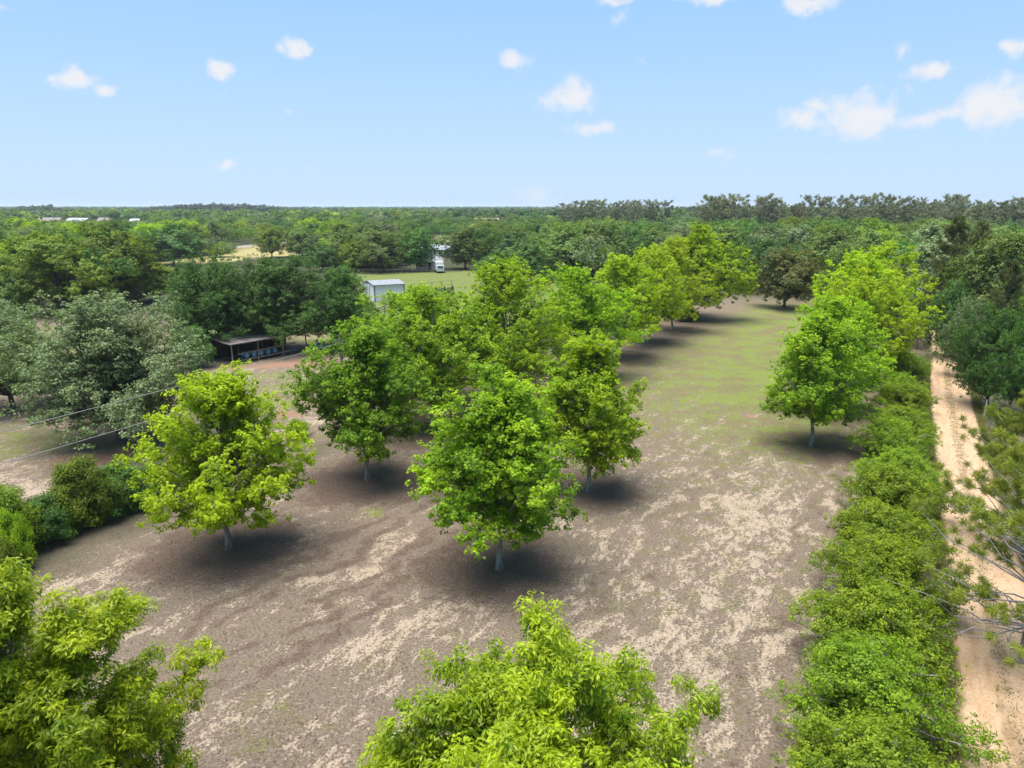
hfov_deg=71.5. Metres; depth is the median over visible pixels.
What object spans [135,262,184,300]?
oak tree
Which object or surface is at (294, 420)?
shrub
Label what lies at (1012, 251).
oak tree
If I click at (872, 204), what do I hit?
pine tree
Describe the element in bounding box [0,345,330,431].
overhead cable
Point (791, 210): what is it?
pine tree
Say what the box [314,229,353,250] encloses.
oak tree
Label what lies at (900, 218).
pine tree
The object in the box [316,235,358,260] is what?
broadleaf tree
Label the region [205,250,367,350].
oak tree
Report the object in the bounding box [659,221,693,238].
oak tree
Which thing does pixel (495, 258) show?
oak tree
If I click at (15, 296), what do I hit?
oak tree
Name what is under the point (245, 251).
field
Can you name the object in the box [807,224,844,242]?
oak tree
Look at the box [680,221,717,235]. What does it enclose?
oak tree
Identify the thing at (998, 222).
oak tree
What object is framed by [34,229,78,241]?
oak tree
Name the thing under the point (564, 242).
oak tree
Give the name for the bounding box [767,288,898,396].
orchard tree
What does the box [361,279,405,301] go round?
metal shed
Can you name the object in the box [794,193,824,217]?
pine tree
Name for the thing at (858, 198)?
pine tree
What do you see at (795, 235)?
oak tree
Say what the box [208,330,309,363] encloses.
open shed
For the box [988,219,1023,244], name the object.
oak tree
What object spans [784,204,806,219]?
pine tree
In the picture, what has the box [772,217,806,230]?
oak tree
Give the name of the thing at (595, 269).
oak tree
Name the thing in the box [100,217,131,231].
oak tree
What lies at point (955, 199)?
pine tree
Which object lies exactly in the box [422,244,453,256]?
barn
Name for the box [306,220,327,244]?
oak tree
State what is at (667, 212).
pine tree
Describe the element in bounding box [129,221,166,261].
broadleaf tree
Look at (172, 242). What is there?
oak tree
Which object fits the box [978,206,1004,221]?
pine tree
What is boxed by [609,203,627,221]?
pine tree
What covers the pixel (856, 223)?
oak tree
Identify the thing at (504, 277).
orchard tree
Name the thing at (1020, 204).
pine tree
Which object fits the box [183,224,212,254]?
oak tree
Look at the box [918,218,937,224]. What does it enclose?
oak tree
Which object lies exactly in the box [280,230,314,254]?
oak tree
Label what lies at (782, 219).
oak tree
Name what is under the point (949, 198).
pine tree
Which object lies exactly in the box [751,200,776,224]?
pine tree
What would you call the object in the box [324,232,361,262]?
oak tree
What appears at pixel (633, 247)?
oak tree
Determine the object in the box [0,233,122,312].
oak tree
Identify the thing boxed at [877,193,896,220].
pine tree
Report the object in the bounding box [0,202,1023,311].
woodland
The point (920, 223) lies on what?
oak tree
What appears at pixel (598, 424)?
orchard tree
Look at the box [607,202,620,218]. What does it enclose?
pine tree
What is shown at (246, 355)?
barrel
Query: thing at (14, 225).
oak tree
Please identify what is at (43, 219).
house
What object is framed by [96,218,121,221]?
house
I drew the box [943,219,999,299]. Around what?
pine tree
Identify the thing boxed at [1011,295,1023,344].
oak tree
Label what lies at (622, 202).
pine tree
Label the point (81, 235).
oak tree
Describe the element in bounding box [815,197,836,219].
pine tree
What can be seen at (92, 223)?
oak tree
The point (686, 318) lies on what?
shrub
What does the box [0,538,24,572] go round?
shrub
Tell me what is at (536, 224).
oak tree
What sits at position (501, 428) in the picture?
orchard tree
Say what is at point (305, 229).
oak tree
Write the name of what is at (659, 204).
pine tree
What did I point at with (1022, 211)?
pine tree
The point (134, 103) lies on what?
sky
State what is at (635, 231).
oak tree
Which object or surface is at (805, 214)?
pine tree
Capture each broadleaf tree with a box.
[4,216,35,227]
[7,219,42,232]
[10,226,30,235]
[46,222,68,231]
[56,222,90,234]
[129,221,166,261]
[152,219,180,238]
[171,219,214,247]
[201,241,237,256]
[291,217,320,231]
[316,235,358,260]
[868,229,900,238]
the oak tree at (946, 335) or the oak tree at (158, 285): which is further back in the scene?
the oak tree at (158, 285)
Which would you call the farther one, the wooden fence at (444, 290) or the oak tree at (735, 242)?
the oak tree at (735, 242)
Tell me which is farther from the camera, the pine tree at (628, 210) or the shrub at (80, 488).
the pine tree at (628, 210)
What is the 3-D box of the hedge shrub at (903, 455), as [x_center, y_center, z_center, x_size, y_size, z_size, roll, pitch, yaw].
[24.975,5.525,45.609,6.650,3.306,5.191,-4,15,-16]
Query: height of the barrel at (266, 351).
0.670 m
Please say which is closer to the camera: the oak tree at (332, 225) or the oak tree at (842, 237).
the oak tree at (842, 237)
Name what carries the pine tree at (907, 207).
on the ground at (692, 363)
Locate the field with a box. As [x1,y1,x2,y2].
[141,243,307,266]
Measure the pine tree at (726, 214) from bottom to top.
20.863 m
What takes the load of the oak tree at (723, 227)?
on the ground at (692, 363)
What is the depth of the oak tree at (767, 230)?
176.08 m
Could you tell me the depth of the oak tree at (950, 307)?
84.42 m
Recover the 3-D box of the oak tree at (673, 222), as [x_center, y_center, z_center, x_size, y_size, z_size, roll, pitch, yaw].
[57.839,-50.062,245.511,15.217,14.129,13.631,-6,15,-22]
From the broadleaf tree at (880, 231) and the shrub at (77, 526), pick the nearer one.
the shrub at (77, 526)
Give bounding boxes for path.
[236,242,285,247]
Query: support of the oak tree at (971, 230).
on the ground at (692, 363)
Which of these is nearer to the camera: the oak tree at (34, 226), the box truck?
the box truck
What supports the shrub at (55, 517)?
on the ground at (692, 363)
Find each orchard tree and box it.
[0,553,227,767]
[110,359,317,550]
[278,318,445,480]
[332,281,536,424]
[351,284,470,371]
[356,589,725,767]
[405,362,591,570]
[446,250,605,397]
[519,262,651,363]
[520,333,653,491]
[581,252,668,357]
[616,242,692,342]
[637,234,728,329]
[668,223,761,308]
[758,307,899,446]
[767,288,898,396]
[796,247,934,344]
[813,264,946,363]
[822,238,948,341]
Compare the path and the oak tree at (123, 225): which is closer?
the oak tree at (123, 225)
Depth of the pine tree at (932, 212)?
280.63 m
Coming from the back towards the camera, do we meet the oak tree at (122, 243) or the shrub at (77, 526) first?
the oak tree at (122, 243)
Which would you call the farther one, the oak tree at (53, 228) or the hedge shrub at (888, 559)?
the oak tree at (53, 228)
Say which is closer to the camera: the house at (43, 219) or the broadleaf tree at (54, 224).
the broadleaf tree at (54, 224)
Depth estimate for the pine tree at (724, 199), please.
263.72 m
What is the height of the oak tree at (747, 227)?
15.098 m
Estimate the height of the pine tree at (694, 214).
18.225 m
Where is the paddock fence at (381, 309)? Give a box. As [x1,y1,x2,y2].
[370,304,388,315]
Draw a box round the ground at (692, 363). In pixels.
[0,207,1023,767]
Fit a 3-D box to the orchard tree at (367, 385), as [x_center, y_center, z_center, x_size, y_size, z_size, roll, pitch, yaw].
[-9.878,1.155,46.804,12.648,11.234,9.358,12,18,39]
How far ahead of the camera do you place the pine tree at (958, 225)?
100.81 m
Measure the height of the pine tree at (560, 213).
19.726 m
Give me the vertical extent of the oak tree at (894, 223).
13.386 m
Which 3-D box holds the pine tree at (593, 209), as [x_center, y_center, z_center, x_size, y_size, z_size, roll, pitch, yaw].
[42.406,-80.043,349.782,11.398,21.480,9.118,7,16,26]
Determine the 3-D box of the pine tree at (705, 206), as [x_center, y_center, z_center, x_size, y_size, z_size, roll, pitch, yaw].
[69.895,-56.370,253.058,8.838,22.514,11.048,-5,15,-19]
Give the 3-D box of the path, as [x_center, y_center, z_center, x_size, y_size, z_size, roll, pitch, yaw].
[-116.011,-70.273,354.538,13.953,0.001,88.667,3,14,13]
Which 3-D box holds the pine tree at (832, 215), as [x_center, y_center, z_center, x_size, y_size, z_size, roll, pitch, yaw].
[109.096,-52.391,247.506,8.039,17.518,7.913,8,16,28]
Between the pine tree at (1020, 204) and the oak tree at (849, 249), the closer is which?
the oak tree at (849, 249)
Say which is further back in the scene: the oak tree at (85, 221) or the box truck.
the oak tree at (85, 221)
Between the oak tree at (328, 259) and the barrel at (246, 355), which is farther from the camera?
the oak tree at (328, 259)
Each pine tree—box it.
[553,202,577,223]
[566,204,581,220]
[569,200,591,223]
[572,200,592,218]
[580,199,600,218]
[587,200,610,218]
[592,199,610,220]
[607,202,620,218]
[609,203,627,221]
[612,200,630,220]
[624,200,642,220]
[624,203,635,223]
[627,200,645,220]
[642,199,658,220]
[644,204,657,219]
[646,201,660,218]
[659,200,673,221]
[689,207,714,224]
[696,194,722,221]
[699,195,729,222]
[710,196,722,218]
[715,201,733,223]
[718,193,742,219]
[724,193,753,220]
[734,205,754,221]
[740,204,761,221]
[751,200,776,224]
[753,193,778,224]
[758,196,788,221]
[772,200,787,221]
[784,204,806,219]
[789,206,811,221]
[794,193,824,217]
[799,206,820,220]
[812,195,837,216]
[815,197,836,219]
[816,208,838,222]
[832,200,861,220]
[836,193,856,221]
[839,207,860,220]
[842,207,873,223]
[850,195,867,215]
[858,192,883,219]
[861,193,876,212]
[870,202,901,222]
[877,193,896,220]
[879,424,1023,664]
[880,197,901,218]
[892,198,915,223]
[898,195,916,220]
[907,201,933,222]
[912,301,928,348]
[914,197,929,217]
[914,214,971,319]
[918,204,943,218]
[925,200,942,217]
[931,389,1023,554]
[932,199,957,217]
[937,192,964,221]
[938,193,970,221]
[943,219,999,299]
[950,193,975,216]
[962,208,986,219]
[968,199,992,220]
[971,257,1023,351]
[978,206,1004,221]
[979,630,1023,715]
[981,200,995,218]
[988,200,1011,222]
[996,202,1015,222]
[1005,196,1023,221]
[1005,198,1023,224]
[1016,209,1023,226]
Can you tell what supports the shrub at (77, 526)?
on the ground at (692, 363)
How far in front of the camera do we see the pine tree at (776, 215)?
261.79 m
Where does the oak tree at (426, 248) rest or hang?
on the ground at (692, 363)
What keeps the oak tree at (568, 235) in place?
on the ground at (692, 363)
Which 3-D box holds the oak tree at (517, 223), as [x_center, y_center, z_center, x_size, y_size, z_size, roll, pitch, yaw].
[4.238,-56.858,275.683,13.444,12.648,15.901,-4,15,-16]
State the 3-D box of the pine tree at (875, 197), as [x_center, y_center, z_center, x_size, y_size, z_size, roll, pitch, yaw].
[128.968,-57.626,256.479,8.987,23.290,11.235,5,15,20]
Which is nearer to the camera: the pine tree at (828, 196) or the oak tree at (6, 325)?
the oak tree at (6, 325)
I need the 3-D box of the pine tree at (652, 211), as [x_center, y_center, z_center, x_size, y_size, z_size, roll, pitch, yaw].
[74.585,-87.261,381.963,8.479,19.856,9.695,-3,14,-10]
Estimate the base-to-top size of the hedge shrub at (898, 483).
3.971 m
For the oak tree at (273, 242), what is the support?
on the ground at (692, 363)
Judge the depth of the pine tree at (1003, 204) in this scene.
290.97 m
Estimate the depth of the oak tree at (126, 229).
227.74 m
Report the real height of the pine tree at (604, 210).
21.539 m
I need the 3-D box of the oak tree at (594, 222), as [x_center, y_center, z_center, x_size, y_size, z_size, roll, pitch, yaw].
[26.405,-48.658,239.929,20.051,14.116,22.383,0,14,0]
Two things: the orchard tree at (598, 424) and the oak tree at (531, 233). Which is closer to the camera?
the orchard tree at (598, 424)
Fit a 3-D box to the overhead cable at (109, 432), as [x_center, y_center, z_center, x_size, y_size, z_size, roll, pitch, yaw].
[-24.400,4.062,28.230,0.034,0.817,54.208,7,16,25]
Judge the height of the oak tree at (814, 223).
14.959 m
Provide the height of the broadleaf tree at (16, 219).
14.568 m
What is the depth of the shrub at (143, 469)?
44.17 m
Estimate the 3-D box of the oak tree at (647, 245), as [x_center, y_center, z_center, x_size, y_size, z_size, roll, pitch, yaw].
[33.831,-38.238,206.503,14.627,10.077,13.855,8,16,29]
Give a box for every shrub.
[0,479,53,548]
[0,506,37,568]
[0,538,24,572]
[22,487,77,548]
[45,452,132,530]
[59,509,84,535]
[93,461,152,518]
[134,463,178,505]
[284,417,313,434]
[676,307,700,320]
[762,617,1010,767]
[769,700,963,767]
[774,575,972,694]
[800,525,984,624]
[823,495,970,574]
[831,455,972,526]
[843,414,942,456]
[846,443,945,494]
[863,380,940,417]
[869,403,941,438]
[877,371,931,393]
[881,349,933,380]
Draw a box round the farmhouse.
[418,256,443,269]
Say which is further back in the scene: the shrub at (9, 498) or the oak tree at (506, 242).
the oak tree at (506, 242)
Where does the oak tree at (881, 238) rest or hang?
on the ground at (692, 363)
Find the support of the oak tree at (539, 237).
on the ground at (692, 363)
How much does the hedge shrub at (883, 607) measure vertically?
3.803 m
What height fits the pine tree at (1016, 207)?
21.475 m
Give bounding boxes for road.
[929,322,1023,767]
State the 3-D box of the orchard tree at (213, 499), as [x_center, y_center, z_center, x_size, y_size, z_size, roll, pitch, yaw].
[-14.695,4.302,36.166,9.189,10.294,9.385,-3,14,-12]
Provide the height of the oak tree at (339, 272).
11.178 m
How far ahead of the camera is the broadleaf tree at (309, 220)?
275.44 m
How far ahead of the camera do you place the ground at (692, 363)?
37.03 m
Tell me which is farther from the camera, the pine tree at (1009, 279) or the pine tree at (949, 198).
the pine tree at (949, 198)
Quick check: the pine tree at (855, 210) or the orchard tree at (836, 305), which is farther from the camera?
the pine tree at (855, 210)
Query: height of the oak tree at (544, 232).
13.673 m
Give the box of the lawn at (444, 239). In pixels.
[437,234,453,242]
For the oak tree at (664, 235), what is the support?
on the ground at (692, 363)
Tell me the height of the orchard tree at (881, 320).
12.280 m
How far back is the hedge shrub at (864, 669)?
23.83 m
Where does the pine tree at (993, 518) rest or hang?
on the ground at (692, 363)
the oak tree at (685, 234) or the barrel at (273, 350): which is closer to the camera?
the barrel at (273, 350)
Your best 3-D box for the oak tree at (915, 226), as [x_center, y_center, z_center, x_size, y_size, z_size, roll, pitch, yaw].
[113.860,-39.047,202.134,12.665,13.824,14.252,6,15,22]
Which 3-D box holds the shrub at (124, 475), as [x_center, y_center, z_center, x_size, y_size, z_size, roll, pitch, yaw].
[-23.823,6.241,42.624,4.140,3.570,3.875,11,18,37]
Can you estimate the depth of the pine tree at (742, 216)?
255.66 m
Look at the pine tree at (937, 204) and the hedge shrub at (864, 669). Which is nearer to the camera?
the hedge shrub at (864, 669)
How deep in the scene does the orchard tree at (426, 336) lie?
56.24 m
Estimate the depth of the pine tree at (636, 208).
325.35 m
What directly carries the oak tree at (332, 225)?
on the ground at (692, 363)
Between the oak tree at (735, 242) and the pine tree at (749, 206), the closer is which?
the oak tree at (735, 242)
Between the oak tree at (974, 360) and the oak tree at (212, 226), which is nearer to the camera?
the oak tree at (974, 360)
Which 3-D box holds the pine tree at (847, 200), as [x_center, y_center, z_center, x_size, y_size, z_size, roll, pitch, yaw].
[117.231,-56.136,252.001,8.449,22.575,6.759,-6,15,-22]
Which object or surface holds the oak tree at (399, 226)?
on the ground at (692, 363)
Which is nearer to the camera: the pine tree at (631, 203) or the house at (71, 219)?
the pine tree at (631, 203)
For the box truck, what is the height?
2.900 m
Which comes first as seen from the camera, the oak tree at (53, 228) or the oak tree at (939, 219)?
the oak tree at (53, 228)
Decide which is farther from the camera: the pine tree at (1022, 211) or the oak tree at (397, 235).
the pine tree at (1022, 211)
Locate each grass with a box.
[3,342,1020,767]
[918,362,1023,767]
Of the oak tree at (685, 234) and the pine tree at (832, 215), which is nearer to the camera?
the oak tree at (685, 234)
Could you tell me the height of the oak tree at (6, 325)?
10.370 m
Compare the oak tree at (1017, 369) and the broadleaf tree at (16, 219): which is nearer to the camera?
the oak tree at (1017, 369)
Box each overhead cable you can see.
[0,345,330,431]
[0,362,339,464]
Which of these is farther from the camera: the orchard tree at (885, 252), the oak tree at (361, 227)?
the oak tree at (361, 227)
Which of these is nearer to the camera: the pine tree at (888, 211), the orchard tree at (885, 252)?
the orchard tree at (885, 252)
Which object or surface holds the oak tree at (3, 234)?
on the ground at (692, 363)
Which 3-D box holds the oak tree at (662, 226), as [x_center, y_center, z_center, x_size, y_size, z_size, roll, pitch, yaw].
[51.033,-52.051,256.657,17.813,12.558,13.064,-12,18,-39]
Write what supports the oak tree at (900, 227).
on the ground at (692, 363)
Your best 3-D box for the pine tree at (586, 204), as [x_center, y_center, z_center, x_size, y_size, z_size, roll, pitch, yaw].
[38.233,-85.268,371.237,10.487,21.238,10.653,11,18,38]
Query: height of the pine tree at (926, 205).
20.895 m
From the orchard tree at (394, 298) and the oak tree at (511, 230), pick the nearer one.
the orchard tree at (394, 298)
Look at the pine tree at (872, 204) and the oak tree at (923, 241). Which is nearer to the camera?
the oak tree at (923, 241)
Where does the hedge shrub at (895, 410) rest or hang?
on the ground at (692, 363)
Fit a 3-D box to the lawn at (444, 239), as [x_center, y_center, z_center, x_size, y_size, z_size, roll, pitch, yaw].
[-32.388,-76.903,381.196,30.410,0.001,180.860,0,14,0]
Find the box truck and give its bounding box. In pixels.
[434,261,443,272]
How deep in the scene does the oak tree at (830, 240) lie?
145.55 m
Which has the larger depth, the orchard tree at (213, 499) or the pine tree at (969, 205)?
the pine tree at (969, 205)
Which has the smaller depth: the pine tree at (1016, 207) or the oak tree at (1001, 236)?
the oak tree at (1001, 236)
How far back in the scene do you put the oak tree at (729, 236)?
165.63 m
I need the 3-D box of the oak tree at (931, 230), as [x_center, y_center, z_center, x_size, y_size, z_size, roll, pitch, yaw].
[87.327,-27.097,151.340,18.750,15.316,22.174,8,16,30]
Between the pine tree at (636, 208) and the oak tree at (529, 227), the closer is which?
the oak tree at (529, 227)
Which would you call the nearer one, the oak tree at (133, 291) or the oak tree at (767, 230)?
the oak tree at (133, 291)
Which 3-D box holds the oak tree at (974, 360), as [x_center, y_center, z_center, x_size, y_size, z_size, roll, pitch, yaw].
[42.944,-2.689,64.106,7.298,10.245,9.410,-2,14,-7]
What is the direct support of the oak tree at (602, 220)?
on the ground at (692, 363)
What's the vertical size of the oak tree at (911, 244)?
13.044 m
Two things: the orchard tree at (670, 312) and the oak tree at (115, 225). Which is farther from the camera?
the oak tree at (115, 225)
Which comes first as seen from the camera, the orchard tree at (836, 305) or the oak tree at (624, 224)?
the orchard tree at (836, 305)
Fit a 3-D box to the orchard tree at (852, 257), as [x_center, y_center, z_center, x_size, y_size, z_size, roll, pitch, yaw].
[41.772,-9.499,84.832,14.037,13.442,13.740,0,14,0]
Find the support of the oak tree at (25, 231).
on the ground at (692, 363)
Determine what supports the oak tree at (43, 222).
on the ground at (692, 363)
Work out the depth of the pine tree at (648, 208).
361.16 m
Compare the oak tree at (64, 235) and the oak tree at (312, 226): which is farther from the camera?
the oak tree at (312, 226)
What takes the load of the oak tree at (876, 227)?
on the ground at (692, 363)
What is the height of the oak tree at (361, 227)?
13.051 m
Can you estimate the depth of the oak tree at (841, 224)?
197.81 m
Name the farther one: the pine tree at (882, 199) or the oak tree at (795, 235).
the pine tree at (882, 199)
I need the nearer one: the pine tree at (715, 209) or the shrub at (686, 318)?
the shrub at (686, 318)
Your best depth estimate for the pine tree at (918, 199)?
302.80 m
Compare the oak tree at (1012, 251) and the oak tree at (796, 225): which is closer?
the oak tree at (1012, 251)
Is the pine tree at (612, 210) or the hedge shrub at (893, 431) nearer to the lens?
the hedge shrub at (893, 431)
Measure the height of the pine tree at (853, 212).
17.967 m
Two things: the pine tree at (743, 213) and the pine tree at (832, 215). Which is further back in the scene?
the pine tree at (743, 213)
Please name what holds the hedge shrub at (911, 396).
on the ground at (692, 363)
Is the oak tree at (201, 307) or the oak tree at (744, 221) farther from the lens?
the oak tree at (744, 221)
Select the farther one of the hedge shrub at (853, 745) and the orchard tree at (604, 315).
the orchard tree at (604, 315)
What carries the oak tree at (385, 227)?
on the ground at (692, 363)
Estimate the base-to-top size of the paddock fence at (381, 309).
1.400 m
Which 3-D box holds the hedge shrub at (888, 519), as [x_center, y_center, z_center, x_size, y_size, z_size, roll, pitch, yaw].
[19.126,7.815,36.164,6.763,3.467,6.288,-10,17,-36]
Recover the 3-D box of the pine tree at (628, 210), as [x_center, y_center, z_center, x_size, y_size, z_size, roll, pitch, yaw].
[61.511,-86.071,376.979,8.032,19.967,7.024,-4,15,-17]
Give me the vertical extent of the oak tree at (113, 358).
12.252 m
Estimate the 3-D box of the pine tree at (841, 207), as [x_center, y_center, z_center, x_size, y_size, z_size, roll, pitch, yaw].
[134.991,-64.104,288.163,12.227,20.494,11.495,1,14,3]
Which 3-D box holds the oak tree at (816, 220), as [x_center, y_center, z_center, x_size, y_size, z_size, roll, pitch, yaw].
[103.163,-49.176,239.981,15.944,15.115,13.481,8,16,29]
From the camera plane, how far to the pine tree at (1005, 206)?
291.55 m
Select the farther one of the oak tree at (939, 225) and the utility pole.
the oak tree at (939, 225)
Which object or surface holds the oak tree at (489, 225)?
on the ground at (692, 363)
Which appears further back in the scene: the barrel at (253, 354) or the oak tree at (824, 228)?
the oak tree at (824, 228)
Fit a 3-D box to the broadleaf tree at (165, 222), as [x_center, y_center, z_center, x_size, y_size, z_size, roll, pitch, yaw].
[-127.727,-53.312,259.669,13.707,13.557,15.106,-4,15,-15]
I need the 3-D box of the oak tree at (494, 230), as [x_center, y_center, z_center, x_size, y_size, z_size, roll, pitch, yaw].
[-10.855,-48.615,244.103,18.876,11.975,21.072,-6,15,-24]
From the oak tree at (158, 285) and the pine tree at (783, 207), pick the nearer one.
the oak tree at (158, 285)
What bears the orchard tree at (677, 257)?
on the ground at (692, 363)
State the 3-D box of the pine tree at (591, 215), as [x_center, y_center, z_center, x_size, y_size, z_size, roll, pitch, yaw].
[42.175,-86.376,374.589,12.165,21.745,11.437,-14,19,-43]
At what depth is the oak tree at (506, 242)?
204.01 m
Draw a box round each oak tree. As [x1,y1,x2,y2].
[0,220,25,230]
[0,227,14,246]
[0,229,75,306]
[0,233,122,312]
[0,269,28,317]
[0,288,217,450]
[0,297,77,410]
[6,227,42,235]
[24,225,51,233]
[27,226,94,301]
[30,224,75,243]
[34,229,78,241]
[40,218,61,230]
[66,220,165,303]
[67,227,157,260]
[68,219,101,225]
[82,221,119,233]
[92,236,141,266]
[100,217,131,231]
[102,218,132,231]
[116,276,151,305]
[122,227,157,253]
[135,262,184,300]
[140,221,208,264]
[159,250,260,348]
[161,323,216,364]
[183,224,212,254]
[190,219,232,244]
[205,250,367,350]
[251,226,285,257]
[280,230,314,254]
[283,223,314,254]
[286,261,382,342]
[298,241,342,268]
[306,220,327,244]
[312,219,351,246]
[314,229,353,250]
[317,218,356,247]
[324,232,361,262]
[333,239,373,269]
[351,222,383,235]
[356,230,400,267]
[356,230,412,269]
[375,220,402,233]
[390,222,415,234]
[391,232,410,260]
[396,227,445,269]
[437,225,493,269]
[453,226,500,245]
[461,224,514,264]
[470,248,536,278]
[472,221,501,233]
[491,230,542,262]
[495,223,533,243]
[500,224,532,234]
[507,242,559,282]
[509,230,536,250]
[512,221,533,227]
[515,217,543,235]
[521,234,550,258]
[527,222,588,274]
[535,221,570,236]
[543,230,602,265]
[562,217,632,276]
[574,219,612,227]
[582,241,620,276]
[601,218,616,228]
[609,220,636,229]
[609,227,650,265]
[620,235,651,257]
[622,221,662,239]
[637,227,663,250]
[650,222,665,232]
[652,231,687,249]
[655,226,693,245]
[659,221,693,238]
[661,218,683,232]
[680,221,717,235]
[706,220,746,238]
[707,222,754,283]
[709,219,747,278]
[714,237,755,284]
[721,218,748,226]
[731,217,761,232]
[732,242,773,289]
[744,222,782,273]
[745,245,825,308]
[747,221,780,245]
[751,235,802,285]
[770,224,818,276]
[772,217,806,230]
[777,223,805,230]
[780,216,807,226]
[782,218,825,236]
[788,221,858,293]
[806,226,860,273]
[807,216,836,224]
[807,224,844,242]
[817,238,886,288]
[827,218,857,238]
[841,216,877,234]
[843,228,914,265]
[855,215,900,236]
[856,233,905,243]
[857,236,941,284]
[883,223,915,234]
[883,237,959,271]
[887,217,913,224]
[892,220,911,226]
[893,236,990,306]
[897,220,957,244]
[901,223,926,235]
[906,219,959,237]
[910,220,931,231]
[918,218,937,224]
[920,276,973,357]
[925,293,996,367]
[928,301,1023,407]
[930,229,1023,314]
[933,216,944,220]
[956,223,985,240]
[966,217,988,225]
[968,222,1007,236]
[971,225,1008,231]
[973,216,1011,230]
[977,229,1023,254]
[985,314,1023,408]
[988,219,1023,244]
[993,230,1023,274]
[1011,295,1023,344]
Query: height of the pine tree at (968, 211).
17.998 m
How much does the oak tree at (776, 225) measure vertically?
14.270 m
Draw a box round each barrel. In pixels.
[241,352,249,357]
[249,352,256,356]
[262,349,270,353]
[270,348,276,352]
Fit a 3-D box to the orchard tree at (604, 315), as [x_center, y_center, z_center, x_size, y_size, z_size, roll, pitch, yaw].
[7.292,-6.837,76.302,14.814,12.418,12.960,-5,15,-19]
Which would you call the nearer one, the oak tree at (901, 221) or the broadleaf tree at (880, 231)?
the broadleaf tree at (880, 231)
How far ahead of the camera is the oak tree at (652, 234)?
210.36 m
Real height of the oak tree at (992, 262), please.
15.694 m
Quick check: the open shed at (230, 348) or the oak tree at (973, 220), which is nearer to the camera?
the open shed at (230, 348)
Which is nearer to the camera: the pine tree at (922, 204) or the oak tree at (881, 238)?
the oak tree at (881, 238)
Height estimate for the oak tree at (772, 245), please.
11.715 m
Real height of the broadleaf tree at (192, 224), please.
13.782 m
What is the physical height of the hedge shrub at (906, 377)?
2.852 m
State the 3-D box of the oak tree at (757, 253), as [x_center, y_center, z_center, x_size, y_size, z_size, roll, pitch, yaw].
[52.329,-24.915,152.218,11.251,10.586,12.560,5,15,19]
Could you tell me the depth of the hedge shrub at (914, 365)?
73.66 m
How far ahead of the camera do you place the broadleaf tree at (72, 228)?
188.24 m
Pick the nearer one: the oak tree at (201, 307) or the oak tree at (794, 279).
the oak tree at (201, 307)
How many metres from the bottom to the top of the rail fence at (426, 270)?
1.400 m
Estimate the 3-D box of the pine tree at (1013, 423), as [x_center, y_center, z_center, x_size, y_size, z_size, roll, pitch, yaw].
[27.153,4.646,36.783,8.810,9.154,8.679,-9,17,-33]
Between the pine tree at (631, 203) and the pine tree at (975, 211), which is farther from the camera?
the pine tree at (631, 203)
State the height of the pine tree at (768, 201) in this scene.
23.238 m
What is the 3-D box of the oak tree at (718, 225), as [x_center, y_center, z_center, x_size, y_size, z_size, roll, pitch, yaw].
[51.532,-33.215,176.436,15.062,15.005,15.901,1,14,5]
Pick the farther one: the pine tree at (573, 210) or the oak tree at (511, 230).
the pine tree at (573, 210)
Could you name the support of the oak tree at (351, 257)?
on the ground at (692, 363)
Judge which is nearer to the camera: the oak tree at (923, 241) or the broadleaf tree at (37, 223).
the oak tree at (923, 241)
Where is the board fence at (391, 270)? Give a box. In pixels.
[319,268,410,273]
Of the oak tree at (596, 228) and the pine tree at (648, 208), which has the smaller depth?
the oak tree at (596, 228)
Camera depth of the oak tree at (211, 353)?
80.46 m
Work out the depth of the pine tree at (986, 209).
312.52 m
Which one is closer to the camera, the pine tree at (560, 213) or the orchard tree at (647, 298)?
the orchard tree at (647, 298)
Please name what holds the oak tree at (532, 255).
on the ground at (692, 363)
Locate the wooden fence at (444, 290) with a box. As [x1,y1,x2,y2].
[409,285,453,296]
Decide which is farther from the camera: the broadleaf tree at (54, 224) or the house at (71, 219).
the house at (71, 219)
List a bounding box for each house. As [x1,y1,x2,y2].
[37,218,63,221]
[67,218,92,220]
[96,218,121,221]
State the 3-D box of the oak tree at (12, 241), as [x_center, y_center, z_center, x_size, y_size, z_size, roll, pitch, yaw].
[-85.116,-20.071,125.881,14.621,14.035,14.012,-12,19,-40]
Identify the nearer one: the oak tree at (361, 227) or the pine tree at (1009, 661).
the pine tree at (1009, 661)
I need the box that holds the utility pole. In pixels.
[334,334,348,451]
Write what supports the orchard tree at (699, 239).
on the ground at (692, 363)
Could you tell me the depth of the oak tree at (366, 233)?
208.46 m
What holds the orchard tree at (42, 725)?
on the ground at (692, 363)
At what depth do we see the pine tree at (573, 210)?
381.85 m
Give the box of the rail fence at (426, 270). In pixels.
[412,267,434,271]
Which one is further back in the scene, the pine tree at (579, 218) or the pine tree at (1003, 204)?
the pine tree at (579, 218)
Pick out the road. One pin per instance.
(979, 695)
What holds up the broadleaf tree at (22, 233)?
on the ground at (692, 363)
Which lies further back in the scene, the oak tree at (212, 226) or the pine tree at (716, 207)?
the oak tree at (212, 226)
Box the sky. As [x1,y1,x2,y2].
[0,0,1023,206]
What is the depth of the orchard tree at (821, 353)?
52.15 m
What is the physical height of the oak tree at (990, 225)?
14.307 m
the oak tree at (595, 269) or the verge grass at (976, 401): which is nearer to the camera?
the verge grass at (976, 401)
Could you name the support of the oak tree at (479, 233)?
on the ground at (692, 363)

